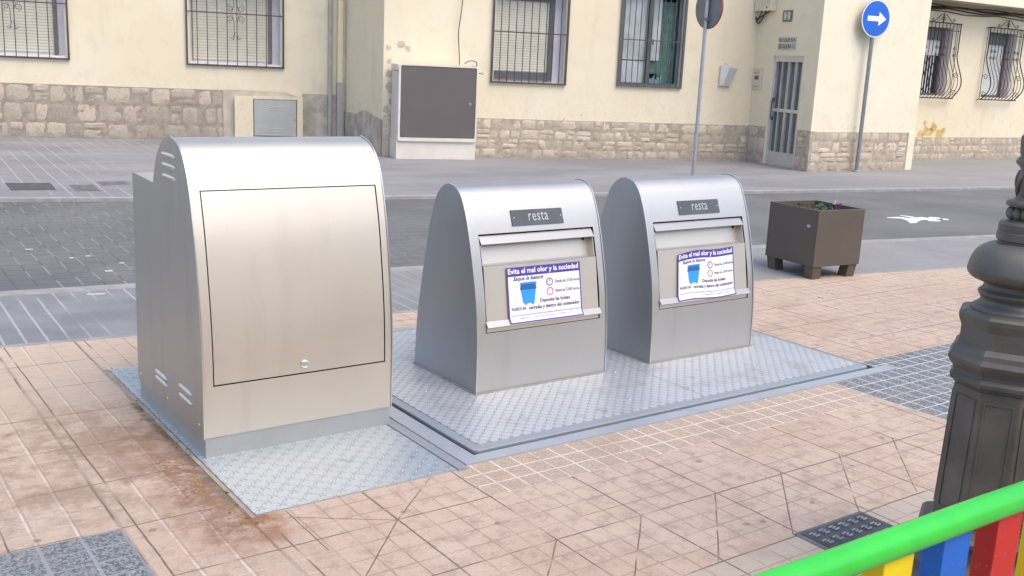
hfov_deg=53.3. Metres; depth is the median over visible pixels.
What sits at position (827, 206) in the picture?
leafy plant
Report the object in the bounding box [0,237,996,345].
pavement
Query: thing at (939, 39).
window
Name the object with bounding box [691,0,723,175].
traffic sign
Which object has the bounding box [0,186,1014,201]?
kerb
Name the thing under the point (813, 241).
planter
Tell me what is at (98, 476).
pavement
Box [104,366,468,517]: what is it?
floor plate
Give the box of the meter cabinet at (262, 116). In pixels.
[234,96,302,136]
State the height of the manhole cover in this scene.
0.024 m
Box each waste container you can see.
[412,179,606,395]
[600,173,753,363]
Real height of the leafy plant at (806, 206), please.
0.068 m
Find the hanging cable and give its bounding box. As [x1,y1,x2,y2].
[458,0,462,64]
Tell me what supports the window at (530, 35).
in the apartment building
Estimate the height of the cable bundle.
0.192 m
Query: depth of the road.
10.57 m
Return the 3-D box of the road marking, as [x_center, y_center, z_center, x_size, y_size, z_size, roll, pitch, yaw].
[5.242,-0.894,13.177,0.900,0.001,0.590,-3,14,-25]
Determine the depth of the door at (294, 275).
4.43 m
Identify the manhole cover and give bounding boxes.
[794,511,892,549]
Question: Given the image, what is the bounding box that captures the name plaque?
[778,37,796,49]
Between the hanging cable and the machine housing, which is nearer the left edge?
the machine housing
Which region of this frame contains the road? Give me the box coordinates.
[0,190,1015,290]
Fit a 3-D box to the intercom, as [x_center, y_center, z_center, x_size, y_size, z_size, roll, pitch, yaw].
[4.768,-4.068,19.833,0.028,0.410,0.270,-3,14,-24]
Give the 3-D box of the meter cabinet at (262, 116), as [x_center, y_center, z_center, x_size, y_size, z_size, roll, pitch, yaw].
[-4.646,-3.228,19.510,1.270,0.870,0.128,-2,13,-20]
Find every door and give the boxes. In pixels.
[199,185,383,384]
[764,56,803,166]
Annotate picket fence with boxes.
[752,481,1023,575]
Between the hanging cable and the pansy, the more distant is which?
the hanging cable
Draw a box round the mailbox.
[718,63,737,85]
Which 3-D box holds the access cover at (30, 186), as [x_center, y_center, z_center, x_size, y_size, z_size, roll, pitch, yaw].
[-5.724,-1.202,12.127,0.578,0.018,0.738,-3,14,-25]
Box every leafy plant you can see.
[795,202,819,208]
[817,203,836,209]
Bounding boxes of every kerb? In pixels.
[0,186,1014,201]
[0,234,995,295]
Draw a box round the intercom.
[752,68,762,89]
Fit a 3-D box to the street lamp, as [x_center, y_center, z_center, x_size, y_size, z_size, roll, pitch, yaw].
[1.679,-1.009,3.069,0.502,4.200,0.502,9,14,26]
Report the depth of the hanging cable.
17.82 m
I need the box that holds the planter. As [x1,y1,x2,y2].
[765,200,864,279]
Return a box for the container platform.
[389,326,896,465]
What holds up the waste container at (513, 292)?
on the container platform
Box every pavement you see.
[0,137,1020,196]
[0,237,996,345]
[0,268,983,575]
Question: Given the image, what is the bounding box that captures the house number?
[782,10,792,21]
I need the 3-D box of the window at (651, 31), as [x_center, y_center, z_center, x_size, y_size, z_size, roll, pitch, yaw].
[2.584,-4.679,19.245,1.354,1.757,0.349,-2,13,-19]
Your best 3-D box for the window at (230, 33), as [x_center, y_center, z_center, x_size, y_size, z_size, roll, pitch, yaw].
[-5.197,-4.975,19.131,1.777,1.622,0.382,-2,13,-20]
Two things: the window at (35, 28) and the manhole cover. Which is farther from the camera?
the window at (35, 28)
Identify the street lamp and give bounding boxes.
[911,135,1023,575]
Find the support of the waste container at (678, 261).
on the container platform
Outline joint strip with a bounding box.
[0,266,966,347]
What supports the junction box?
attached to the apartment building
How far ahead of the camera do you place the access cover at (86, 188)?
12.17 m
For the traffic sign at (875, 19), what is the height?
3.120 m
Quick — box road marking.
[887,215,948,222]
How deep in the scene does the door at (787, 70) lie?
19.28 m
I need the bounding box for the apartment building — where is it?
[0,0,1023,171]
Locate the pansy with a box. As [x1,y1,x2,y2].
[825,200,841,209]
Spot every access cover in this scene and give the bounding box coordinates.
[4,183,57,190]
[68,184,100,191]
[97,181,131,185]
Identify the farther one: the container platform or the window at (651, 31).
the window at (651, 31)
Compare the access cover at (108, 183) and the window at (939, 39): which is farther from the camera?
the window at (939, 39)
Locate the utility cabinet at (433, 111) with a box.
[390,63,478,159]
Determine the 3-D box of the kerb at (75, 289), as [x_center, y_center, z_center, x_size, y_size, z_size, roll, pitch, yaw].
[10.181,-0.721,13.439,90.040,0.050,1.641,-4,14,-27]
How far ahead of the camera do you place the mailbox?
19.72 m
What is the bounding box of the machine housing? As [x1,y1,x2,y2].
[132,135,392,457]
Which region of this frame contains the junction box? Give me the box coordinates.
[755,0,776,23]
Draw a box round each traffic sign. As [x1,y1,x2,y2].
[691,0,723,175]
[853,0,889,171]
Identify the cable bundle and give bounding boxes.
[931,3,1023,20]
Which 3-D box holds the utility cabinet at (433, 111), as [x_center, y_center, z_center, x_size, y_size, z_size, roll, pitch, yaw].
[-1.362,-3.062,17.757,1.425,1.600,0.536,-2,13,-19]
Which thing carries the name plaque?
attached to the apartment building
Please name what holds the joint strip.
on the pavement at (98, 476)
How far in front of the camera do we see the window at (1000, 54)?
23.75 m
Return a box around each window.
[0,0,69,59]
[185,0,283,68]
[490,0,570,85]
[616,0,688,88]
[919,12,962,98]
[977,19,1023,100]
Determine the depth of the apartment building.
19.04 m
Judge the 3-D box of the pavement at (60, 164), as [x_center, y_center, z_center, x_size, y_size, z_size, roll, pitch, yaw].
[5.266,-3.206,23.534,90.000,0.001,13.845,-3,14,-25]
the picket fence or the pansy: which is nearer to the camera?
the picket fence
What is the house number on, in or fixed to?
attached to the apartment building

